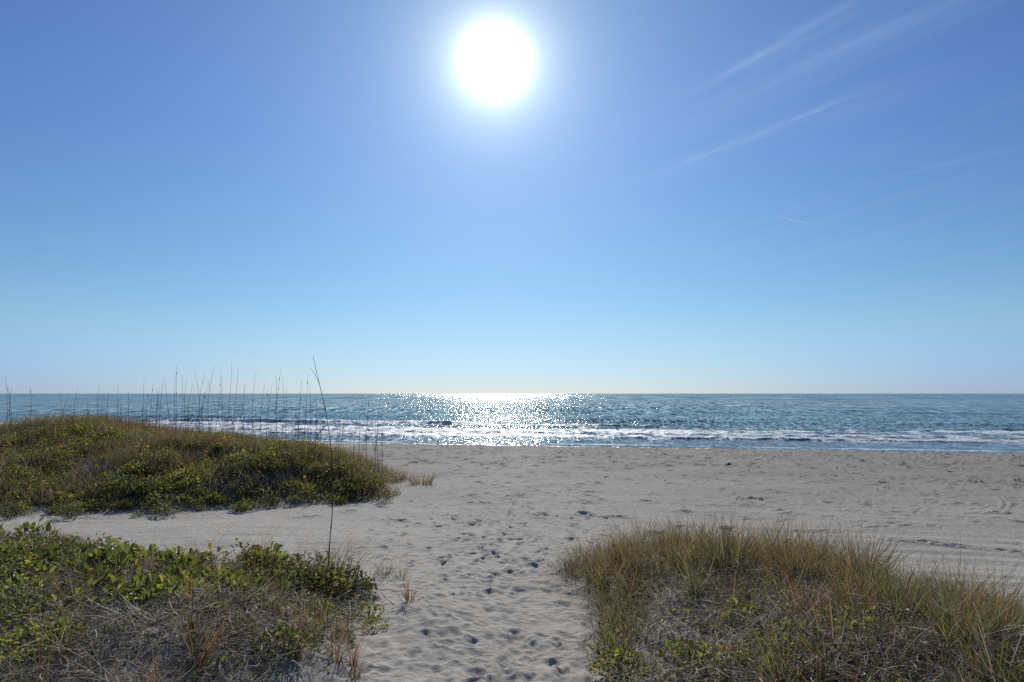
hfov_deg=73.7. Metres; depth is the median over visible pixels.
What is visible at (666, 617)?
fallen twig
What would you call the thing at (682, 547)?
grass clump
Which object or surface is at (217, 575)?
leafy plant
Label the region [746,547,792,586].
grass clump
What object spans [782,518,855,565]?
grass clump
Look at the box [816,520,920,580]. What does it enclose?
grass clump
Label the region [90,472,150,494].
shrub
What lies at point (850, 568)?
grass tuft
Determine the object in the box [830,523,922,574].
grass clump
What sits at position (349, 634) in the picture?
grass clump
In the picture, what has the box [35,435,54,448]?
flowering plant
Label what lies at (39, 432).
shrub
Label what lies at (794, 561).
grass clump
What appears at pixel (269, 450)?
leafy plant
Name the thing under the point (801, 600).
grass clump
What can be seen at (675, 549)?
grass clump
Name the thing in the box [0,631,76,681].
grass clump
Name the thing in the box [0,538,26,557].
beach vine
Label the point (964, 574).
grass clump
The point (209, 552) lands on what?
beach vine
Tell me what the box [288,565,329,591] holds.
leafy bush
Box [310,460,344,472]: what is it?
shrub
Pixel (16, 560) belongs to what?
ground cover
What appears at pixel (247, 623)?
grass clump
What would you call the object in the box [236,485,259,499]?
creeper sprig
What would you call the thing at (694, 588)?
grass clump
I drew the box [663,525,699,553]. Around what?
grass clump
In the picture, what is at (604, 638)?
grass clump
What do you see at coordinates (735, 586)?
grass clump
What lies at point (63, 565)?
leafy plant
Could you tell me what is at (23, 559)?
leafy plant
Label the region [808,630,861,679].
grass clump
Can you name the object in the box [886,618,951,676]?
fallen twig
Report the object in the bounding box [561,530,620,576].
grass clump
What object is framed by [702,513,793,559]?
grass tuft
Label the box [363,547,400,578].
grass clump
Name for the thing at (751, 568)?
dune grass
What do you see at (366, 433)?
sea oats stalk
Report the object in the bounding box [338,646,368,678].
grass clump
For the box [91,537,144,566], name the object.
beach vine
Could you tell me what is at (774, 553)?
grass clump
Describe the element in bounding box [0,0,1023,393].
sky
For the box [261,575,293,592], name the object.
leafy plant
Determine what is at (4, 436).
leafy plant
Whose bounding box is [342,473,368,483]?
shrub
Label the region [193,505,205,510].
creeper sprig
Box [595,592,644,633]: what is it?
grass clump
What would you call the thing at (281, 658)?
fallen twig
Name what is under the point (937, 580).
grass clump
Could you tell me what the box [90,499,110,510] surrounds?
creeper sprig
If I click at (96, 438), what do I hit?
shrub
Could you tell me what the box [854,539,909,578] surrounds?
grass clump
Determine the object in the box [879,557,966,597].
grass clump
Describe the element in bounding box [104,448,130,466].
grass clump
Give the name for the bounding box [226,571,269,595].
beach vine
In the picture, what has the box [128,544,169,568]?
beach vine
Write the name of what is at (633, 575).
grass clump
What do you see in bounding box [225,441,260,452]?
shrub
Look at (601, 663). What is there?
leafy plant
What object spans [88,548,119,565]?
beach vine
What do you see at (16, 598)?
leafy plant
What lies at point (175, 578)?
beach vine
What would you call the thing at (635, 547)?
grass clump
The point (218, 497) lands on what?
creeper sprig
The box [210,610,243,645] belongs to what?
grass clump
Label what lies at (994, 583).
grass clump
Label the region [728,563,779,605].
grass clump
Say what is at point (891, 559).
grass tuft
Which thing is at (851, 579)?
grass clump
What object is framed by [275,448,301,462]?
grass clump
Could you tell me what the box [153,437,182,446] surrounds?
shrub
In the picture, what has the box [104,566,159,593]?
beach vine
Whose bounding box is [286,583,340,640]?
grass clump
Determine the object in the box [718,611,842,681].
grass clump
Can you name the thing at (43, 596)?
dry stem
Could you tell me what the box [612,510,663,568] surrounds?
grass tuft
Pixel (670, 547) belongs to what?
grass clump
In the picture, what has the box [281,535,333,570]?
grass clump
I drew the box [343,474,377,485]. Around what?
shrub
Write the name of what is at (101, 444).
shrub
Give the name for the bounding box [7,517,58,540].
beach vine
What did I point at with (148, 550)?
beach vine
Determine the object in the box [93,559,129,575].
leafy plant
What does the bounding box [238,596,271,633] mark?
grass clump
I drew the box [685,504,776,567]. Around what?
grass clump
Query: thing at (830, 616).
grass clump
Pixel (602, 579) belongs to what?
grass clump
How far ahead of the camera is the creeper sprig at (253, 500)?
14.22 m
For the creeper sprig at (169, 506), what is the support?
on the beach
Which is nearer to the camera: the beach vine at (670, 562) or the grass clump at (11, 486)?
the beach vine at (670, 562)
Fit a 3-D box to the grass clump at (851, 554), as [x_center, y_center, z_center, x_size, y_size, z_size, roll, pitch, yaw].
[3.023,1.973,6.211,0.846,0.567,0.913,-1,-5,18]
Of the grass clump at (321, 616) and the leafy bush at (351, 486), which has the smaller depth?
the grass clump at (321, 616)
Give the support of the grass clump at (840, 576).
on the beach
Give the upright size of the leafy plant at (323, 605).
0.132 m
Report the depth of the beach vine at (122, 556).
5.90 m
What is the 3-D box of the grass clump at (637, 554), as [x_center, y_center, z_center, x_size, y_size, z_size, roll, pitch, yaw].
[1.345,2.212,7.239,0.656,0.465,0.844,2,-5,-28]
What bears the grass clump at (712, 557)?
on the beach
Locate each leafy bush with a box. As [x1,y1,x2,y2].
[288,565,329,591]
[296,561,356,599]
[323,564,366,593]
[338,481,363,494]
[341,571,377,595]
[356,475,383,496]
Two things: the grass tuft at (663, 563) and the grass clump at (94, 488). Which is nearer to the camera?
the grass tuft at (663, 563)
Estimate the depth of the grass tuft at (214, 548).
6.08 m
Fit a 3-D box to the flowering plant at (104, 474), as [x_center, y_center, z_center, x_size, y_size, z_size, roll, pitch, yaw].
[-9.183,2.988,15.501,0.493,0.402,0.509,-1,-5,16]
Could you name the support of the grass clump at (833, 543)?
on the beach
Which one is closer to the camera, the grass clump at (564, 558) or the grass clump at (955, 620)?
the grass clump at (955, 620)
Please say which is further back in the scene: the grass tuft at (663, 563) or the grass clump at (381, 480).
the grass clump at (381, 480)
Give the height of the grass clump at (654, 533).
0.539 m
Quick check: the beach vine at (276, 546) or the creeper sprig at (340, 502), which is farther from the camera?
the creeper sprig at (340, 502)
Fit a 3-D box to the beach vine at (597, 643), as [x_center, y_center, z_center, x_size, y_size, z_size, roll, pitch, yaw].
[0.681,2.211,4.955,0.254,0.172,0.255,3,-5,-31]
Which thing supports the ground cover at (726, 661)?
on the beach
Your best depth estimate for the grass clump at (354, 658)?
4.66 m
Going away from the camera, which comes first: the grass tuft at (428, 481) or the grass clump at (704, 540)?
the grass clump at (704, 540)
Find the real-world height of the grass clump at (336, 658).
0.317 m
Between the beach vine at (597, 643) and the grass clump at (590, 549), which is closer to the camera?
the beach vine at (597, 643)
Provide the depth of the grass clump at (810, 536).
7.63 m
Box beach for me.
[0,428,1023,681]
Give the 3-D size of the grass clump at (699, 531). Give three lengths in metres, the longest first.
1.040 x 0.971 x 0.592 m
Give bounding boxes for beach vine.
[0,537,35,559]
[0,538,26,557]
[0,561,22,579]
[3,549,71,583]
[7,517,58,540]
[47,536,93,566]
[48,587,97,611]
[58,564,118,595]
[70,547,114,569]
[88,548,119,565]
[89,545,142,577]
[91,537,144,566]
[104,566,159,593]
[122,580,176,612]
[127,573,190,609]
[128,543,159,560]
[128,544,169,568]
[148,547,196,564]
[152,551,188,565]
[153,546,214,574]
[155,576,197,601]
[159,569,207,591]
[162,555,214,577]
[181,566,220,595]
[192,543,228,563]
[196,564,229,592]
[204,567,242,592]
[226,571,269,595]
[240,540,288,568]
[250,548,279,568]
[588,631,623,658]
[659,554,683,569]
[721,597,767,628]
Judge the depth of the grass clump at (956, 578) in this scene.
6.53 m
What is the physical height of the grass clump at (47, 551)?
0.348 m
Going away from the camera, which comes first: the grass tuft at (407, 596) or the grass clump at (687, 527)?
the grass tuft at (407, 596)
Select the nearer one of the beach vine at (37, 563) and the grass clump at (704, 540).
the beach vine at (37, 563)
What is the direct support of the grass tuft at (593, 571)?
on the beach
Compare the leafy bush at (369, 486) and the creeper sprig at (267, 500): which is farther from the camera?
the leafy bush at (369, 486)
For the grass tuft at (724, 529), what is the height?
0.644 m
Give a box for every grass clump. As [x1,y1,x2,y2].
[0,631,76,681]
[1,480,22,490]
[6,532,65,569]
[30,605,100,663]
[34,520,69,543]
[40,591,101,615]
[42,554,111,602]
[46,564,93,597]
[52,598,93,635]
[66,479,97,499]
[66,582,101,611]
[84,477,113,497]
[99,545,146,582]
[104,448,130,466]
[113,642,224,681]
[144,548,172,574]
[157,445,194,461]
[167,555,245,606]
[167,611,238,672]
[175,595,236,653]
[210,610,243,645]
[219,601,261,636]
[226,563,266,605]
[236,534,286,571]
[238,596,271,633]
[263,580,292,616]
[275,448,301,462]
[275,602,309,639]
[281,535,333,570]
[285,626,314,659]
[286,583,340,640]
[297,529,372,571]
[309,601,334,628]
[314,614,365,662]
[316,526,358,567]
[324,542,376,575]
[332,603,361,639]
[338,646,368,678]
[341,622,369,666]
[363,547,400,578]
[367,558,401,575]
[372,471,391,487]
[388,561,411,578]
[544,533,606,570]
[545,544,582,568]
[556,555,590,577]
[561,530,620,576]
[564,531,615,561]
[566,533,636,578]
[567,556,610,585]
[569,550,638,592]
[570,527,650,593]
[573,539,630,571]
[581,562,649,616]
[582,537,615,564]
[584,604,624,648]
[586,578,626,610]
[588,528,656,565]
[592,524,646,557]
[592,528,641,564]
[593,515,669,563]
[593,520,661,545]
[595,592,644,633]
[597,558,658,599]
[600,586,631,628]
[600,614,641,665]
[605,533,675,569]
[609,581,642,615]
[612,597,649,640]
[613,534,657,576]
[615,515,669,546]
[615,534,650,562]
[628,511,673,551]
[636,514,706,573]
[637,522,688,545]
[647,518,697,547]
[647,529,674,556]
[648,509,732,546]
[650,517,714,560]
[650,532,695,558]
[656,512,727,542]
[657,522,743,575]
[660,529,711,558]
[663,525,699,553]
[664,546,727,598]
[665,515,726,545]
[676,507,743,542]
[680,518,732,558]
[681,524,740,567]
[684,509,777,577]
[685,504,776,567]
[690,565,755,606]
[694,517,759,551]
[696,517,738,548]
[706,525,775,563]
[715,511,807,555]
[716,519,766,545]
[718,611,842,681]
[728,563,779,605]
[733,524,794,555]
[736,511,830,571]
[739,514,853,594]
[742,527,821,555]
[744,518,848,576]
[744,540,810,568]
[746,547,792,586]
[752,518,824,554]
[759,558,819,605]
[763,524,831,567]
[767,520,892,569]
[775,572,836,619]
[776,545,841,581]
[779,526,832,552]
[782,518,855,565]
[784,571,832,614]
[784,655,871,681]
[790,525,863,562]
[793,520,876,563]
[795,533,879,568]
[806,521,922,585]
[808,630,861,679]
[809,530,899,580]
[809,591,858,637]
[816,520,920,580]
[816,567,882,624]
[818,545,869,601]
[824,538,901,601]
[825,556,892,612]
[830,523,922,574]
[835,555,901,596]
[840,544,937,610]
[841,535,881,564]
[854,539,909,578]
[857,547,957,625]
[874,571,918,600]
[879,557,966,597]
[891,566,958,599]
[897,556,983,592]
[898,574,999,655]
[911,550,1008,594]
[912,558,1010,627]
[917,540,1021,600]
[918,558,1010,599]
[933,602,1023,681]
[934,554,1023,612]
[955,577,1023,639]
[963,586,1023,618]
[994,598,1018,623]
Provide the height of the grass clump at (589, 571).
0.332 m
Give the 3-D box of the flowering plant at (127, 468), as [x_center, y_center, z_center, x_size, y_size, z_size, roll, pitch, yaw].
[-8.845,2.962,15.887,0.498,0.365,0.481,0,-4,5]
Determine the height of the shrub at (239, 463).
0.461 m
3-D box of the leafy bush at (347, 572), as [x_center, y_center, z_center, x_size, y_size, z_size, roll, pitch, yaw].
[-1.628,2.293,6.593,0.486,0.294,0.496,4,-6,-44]
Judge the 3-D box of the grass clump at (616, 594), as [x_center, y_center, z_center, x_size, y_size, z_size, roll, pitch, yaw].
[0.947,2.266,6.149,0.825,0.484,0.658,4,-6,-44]
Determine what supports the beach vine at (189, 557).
on the beach
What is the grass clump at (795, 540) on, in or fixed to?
on the beach
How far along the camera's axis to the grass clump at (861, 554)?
7.23 m
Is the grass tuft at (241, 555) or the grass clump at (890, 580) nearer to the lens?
the grass clump at (890, 580)
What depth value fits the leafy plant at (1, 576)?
5.41 m
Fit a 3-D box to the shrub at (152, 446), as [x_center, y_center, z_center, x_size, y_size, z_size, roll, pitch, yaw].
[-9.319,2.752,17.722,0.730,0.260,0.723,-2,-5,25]
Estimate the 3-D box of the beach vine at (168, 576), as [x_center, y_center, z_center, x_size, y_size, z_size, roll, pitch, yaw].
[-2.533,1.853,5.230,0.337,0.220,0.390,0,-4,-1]
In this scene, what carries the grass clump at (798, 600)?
on the beach
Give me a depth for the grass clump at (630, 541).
7.96 m
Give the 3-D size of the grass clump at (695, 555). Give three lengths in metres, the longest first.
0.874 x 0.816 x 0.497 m
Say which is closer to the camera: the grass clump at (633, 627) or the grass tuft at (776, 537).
the grass clump at (633, 627)
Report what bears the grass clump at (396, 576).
on the beach
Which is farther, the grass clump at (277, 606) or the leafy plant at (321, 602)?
the leafy plant at (321, 602)
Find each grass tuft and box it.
[172,526,245,574]
[212,531,264,566]
[232,529,289,570]
[237,517,301,575]
[276,526,330,575]
[386,561,430,600]
[403,469,440,484]
[561,544,632,584]
[586,539,667,598]
[606,527,647,565]
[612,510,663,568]
[638,536,683,576]
[687,505,761,548]
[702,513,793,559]
[733,504,811,570]
[830,546,869,578]
[867,530,948,576]
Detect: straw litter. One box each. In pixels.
[0,526,393,681]
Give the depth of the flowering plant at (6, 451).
17.32 m
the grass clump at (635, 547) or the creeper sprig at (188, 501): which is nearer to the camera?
the grass clump at (635, 547)
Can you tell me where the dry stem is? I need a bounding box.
[42,563,43,620]
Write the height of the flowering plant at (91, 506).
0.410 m
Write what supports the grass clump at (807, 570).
on the beach
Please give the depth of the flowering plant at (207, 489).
14.68 m
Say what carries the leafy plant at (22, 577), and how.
on the beach
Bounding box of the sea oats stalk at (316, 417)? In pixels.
[316,403,319,430]
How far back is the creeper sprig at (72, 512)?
12.81 m
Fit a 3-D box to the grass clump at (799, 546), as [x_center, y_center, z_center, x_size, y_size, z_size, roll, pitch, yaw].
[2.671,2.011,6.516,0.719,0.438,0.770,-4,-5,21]
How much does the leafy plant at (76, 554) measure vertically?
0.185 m
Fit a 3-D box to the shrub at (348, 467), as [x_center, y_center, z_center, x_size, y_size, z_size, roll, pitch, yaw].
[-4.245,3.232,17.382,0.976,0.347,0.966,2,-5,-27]
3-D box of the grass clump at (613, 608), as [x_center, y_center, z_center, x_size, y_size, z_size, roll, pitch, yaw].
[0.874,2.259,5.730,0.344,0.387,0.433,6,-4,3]
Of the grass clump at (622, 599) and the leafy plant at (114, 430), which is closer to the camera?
the grass clump at (622, 599)
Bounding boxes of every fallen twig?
[275,632,292,674]
[648,616,686,634]
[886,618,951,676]
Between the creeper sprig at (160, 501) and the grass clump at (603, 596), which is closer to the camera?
the grass clump at (603, 596)
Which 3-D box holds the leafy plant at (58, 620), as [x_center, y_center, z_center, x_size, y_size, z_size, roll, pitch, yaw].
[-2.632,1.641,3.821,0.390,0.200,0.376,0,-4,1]
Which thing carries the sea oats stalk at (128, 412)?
on the beach
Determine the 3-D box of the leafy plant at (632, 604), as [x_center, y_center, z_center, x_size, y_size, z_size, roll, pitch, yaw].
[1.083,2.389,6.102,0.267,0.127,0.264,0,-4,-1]
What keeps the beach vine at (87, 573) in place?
on the beach
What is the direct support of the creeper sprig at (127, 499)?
on the beach
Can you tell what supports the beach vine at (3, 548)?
on the beach
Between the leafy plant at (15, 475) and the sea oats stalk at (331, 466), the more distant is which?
the leafy plant at (15, 475)
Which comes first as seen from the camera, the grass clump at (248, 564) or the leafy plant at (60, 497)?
the grass clump at (248, 564)
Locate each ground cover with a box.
[0,413,391,510]
[0,532,378,681]
[562,540,1023,681]
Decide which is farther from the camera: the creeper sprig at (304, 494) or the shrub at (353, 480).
the shrub at (353, 480)
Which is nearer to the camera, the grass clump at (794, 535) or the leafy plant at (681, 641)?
the leafy plant at (681, 641)
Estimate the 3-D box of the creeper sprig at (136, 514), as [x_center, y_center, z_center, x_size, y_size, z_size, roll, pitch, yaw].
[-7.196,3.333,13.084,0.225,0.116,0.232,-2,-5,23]
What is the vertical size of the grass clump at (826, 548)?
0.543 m
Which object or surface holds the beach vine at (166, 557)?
on the beach
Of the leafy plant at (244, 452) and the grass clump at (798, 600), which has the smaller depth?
the grass clump at (798, 600)
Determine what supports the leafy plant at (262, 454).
on the beach
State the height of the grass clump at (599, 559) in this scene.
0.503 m
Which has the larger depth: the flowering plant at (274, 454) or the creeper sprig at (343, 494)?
the flowering plant at (274, 454)
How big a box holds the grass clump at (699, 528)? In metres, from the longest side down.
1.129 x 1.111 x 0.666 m
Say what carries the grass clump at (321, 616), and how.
on the beach
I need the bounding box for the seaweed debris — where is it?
[15,442,1020,572]
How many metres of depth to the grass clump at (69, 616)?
4.05 m
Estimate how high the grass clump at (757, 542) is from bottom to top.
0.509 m
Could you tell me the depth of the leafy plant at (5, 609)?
4.44 m
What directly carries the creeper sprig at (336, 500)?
on the beach
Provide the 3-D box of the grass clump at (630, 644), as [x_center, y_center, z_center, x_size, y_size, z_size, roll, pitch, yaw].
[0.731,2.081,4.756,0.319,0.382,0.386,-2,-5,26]
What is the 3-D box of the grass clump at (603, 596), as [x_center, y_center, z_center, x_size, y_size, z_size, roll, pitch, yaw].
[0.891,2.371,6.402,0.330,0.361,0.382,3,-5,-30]
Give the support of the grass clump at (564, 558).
on the beach
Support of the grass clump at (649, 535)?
on the beach
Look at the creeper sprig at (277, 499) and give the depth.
14.72 m
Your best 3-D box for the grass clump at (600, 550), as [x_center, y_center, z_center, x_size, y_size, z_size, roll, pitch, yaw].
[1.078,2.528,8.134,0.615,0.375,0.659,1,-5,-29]
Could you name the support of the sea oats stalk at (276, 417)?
on the beach
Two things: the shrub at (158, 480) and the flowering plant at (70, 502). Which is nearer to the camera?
the flowering plant at (70, 502)
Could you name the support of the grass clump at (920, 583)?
on the beach
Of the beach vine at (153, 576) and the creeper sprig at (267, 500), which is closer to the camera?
the beach vine at (153, 576)
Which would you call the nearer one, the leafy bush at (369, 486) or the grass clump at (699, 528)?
the grass clump at (699, 528)
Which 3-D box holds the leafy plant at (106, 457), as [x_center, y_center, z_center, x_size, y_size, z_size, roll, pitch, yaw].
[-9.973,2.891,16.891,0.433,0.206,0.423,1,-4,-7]
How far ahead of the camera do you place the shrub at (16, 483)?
14.46 m
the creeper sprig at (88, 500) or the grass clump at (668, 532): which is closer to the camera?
the grass clump at (668, 532)
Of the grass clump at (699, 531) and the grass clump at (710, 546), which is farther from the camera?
the grass clump at (699, 531)
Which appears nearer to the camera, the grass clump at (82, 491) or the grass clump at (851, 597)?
the grass clump at (851, 597)
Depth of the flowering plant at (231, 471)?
15.88 m
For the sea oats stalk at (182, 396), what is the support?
on the beach
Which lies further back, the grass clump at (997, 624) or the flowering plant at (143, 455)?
the flowering plant at (143, 455)
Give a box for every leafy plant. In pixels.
[0,432,22,440]
[0,465,35,476]
[0,569,40,591]
[0,572,60,603]
[0,603,52,628]
[0,620,33,645]
[0,630,50,670]
[1,436,24,444]
[1,587,57,612]
[3,491,28,500]
[3,617,79,652]
[5,470,34,480]
[5,552,47,572]
[10,456,31,464]
[13,536,53,549]
[27,609,81,636]
[33,546,68,561]
[33,619,92,649]
[39,558,82,581]
[50,491,71,501]
[58,551,100,567]
[66,421,95,431]
[92,576,169,614]
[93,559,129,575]
[99,427,125,437]
[100,454,117,460]
[117,460,152,477]
[117,572,185,601]
[126,483,156,496]
[164,467,198,481]
[176,477,196,487]
[184,564,242,591]
[195,596,227,611]
[197,491,222,502]
[197,568,246,592]
[224,449,254,464]
[250,622,316,663]
[253,449,280,461]
[258,447,278,454]
[259,558,293,576]
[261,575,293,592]
[273,570,307,584]
[292,573,325,589]
[299,570,350,597]
[306,598,334,614]
[311,598,337,614]
[351,600,385,618]
[360,616,389,632]
[590,648,658,680]
[620,600,643,613]
[659,636,716,666]
[811,603,870,629]
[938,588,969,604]
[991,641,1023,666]
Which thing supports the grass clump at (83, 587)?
on the beach
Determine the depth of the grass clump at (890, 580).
5.07 m
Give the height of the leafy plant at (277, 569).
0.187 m
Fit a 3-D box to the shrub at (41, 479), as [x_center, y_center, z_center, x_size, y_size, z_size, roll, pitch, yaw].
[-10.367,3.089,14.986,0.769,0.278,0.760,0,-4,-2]
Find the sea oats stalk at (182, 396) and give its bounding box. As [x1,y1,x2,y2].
[180,376,182,428]
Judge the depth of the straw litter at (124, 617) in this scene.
4.22 m
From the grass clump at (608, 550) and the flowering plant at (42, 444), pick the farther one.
the flowering plant at (42, 444)
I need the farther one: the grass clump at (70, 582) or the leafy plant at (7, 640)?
the grass clump at (70, 582)
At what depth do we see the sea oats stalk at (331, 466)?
7.02 m
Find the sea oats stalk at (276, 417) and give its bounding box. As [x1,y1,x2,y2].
[276,374,276,438]
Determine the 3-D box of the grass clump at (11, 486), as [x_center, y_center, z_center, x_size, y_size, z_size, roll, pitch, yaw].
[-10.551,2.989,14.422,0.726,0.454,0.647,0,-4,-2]
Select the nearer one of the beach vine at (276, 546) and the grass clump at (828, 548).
the beach vine at (276, 546)
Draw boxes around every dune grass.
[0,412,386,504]
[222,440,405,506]
[544,524,1023,681]
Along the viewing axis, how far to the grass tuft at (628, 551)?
7.43 m
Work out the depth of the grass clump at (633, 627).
5.29 m
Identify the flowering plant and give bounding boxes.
[0,441,14,455]
[2,443,17,457]
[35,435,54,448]
[53,492,79,509]
[68,492,92,512]
[78,442,97,455]
[95,465,117,480]
[120,460,142,474]
[135,445,154,460]
[157,450,175,465]
[180,436,195,448]
[187,478,211,496]
[197,451,213,464]
[220,463,241,475]
[266,453,286,468]
[300,475,318,489]
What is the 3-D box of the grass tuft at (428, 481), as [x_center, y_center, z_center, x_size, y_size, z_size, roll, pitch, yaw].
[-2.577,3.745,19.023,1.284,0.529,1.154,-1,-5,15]
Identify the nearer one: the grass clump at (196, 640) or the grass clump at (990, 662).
the grass clump at (990, 662)
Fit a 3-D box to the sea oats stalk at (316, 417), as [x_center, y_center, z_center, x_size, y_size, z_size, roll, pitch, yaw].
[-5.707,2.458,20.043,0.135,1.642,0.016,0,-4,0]
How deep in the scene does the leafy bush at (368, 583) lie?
6.71 m
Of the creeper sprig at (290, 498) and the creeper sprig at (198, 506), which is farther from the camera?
the creeper sprig at (290, 498)
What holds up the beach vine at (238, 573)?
on the beach
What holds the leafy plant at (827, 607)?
on the beach
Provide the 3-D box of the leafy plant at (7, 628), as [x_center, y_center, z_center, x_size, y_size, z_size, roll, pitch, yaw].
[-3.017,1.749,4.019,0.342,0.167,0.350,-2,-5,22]
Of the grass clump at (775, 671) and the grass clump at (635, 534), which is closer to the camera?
the grass clump at (775, 671)
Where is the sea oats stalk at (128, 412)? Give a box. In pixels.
[128,397,129,430]
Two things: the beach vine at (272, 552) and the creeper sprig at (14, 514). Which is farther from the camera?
the creeper sprig at (14, 514)
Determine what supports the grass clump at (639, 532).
on the beach
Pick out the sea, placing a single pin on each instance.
(972, 423)
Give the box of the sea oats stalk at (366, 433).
[364,397,369,460]
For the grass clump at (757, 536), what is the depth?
7.39 m
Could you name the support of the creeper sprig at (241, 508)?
on the beach
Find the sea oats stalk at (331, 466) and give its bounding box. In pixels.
[311,357,332,564]
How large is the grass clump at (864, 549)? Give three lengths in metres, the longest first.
1.030 x 0.962 x 0.586 m
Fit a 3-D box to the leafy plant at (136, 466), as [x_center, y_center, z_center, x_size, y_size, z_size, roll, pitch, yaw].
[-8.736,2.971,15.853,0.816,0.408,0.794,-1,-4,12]
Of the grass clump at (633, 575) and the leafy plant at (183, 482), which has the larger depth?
the leafy plant at (183, 482)
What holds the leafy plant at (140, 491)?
on the beach
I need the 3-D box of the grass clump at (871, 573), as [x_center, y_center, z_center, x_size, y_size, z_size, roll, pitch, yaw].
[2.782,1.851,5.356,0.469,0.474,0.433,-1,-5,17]
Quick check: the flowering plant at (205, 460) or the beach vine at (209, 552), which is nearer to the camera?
the beach vine at (209, 552)
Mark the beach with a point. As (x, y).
(490, 604)
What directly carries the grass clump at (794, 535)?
on the beach
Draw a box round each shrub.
[4,476,64,493]
[16,425,63,438]
[27,449,67,461]
[27,475,59,487]
[71,480,101,490]
[72,441,112,450]
[76,432,112,444]
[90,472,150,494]
[124,474,181,493]
[134,472,181,489]
[138,442,167,450]
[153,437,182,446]
[172,440,199,449]
[218,452,270,470]
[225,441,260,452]
[241,454,288,470]
[281,449,314,461]
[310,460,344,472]
[330,461,363,474]
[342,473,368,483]
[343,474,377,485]
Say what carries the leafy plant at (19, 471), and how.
on the beach
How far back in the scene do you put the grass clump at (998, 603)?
4.90 m
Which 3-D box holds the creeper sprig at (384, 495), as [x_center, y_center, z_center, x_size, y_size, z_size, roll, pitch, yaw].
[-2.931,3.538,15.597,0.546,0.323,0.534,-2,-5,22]
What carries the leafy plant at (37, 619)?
on the beach
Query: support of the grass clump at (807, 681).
on the beach
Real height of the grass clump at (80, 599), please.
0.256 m
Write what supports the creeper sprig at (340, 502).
on the beach
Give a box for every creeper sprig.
[0,500,15,505]
[0,505,25,519]
[10,502,33,513]
[45,506,61,513]
[55,502,85,518]
[82,496,106,510]
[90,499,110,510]
[106,500,126,510]
[114,498,135,509]
[131,512,143,516]
[148,505,163,515]
[149,494,173,506]
[153,501,180,515]
[182,498,200,507]
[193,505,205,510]
[209,494,229,503]
[228,502,251,511]
[235,495,258,509]
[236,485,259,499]
[259,494,278,505]
[267,497,282,504]
[282,495,300,504]
[294,488,315,501]
[329,493,347,504]
[333,499,346,504]
[334,490,352,497]
[371,489,394,501]
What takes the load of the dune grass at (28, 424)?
on the beach
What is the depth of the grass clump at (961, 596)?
4.29 m
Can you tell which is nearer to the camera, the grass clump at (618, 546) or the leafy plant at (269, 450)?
the grass clump at (618, 546)
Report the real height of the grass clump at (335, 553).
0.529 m
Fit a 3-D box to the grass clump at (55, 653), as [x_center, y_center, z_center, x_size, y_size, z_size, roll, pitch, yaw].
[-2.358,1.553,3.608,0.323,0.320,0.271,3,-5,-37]
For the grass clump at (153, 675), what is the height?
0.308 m
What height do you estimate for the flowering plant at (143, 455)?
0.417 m
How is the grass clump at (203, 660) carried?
on the beach
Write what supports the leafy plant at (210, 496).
on the beach
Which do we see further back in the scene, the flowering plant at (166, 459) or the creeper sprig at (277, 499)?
the flowering plant at (166, 459)
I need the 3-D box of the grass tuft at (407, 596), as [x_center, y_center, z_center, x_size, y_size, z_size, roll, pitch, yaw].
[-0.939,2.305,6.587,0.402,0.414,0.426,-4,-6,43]
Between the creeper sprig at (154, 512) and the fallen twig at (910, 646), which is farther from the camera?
the creeper sprig at (154, 512)
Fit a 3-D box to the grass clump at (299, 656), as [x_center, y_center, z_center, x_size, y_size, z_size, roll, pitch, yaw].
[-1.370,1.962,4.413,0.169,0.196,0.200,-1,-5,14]
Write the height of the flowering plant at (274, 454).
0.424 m
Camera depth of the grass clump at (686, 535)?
7.75 m
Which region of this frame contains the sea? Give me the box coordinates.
[0,394,1023,453]
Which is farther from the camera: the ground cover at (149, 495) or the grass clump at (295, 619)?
the ground cover at (149, 495)
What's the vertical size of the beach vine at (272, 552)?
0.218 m
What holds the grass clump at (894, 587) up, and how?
on the beach
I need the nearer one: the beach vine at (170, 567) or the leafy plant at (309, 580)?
the beach vine at (170, 567)
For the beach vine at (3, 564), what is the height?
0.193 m
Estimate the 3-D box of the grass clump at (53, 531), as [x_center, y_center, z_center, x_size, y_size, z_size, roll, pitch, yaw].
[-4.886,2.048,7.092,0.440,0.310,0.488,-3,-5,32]
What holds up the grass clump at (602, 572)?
on the beach
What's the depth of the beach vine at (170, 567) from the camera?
5.75 m
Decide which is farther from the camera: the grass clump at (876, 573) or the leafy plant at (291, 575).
the leafy plant at (291, 575)
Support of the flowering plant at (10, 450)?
on the beach
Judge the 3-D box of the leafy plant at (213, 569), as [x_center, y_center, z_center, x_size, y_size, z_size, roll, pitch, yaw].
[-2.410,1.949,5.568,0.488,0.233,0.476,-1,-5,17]
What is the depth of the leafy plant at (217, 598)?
4.66 m
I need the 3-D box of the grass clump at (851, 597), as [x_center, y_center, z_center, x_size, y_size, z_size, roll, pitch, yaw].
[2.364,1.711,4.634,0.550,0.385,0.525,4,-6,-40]
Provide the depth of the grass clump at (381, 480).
17.65 m
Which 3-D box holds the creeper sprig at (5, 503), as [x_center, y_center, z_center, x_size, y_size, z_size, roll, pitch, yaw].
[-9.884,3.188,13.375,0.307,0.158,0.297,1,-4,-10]
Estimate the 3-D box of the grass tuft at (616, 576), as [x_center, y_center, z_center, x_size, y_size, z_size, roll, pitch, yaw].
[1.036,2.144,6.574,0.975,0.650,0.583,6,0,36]

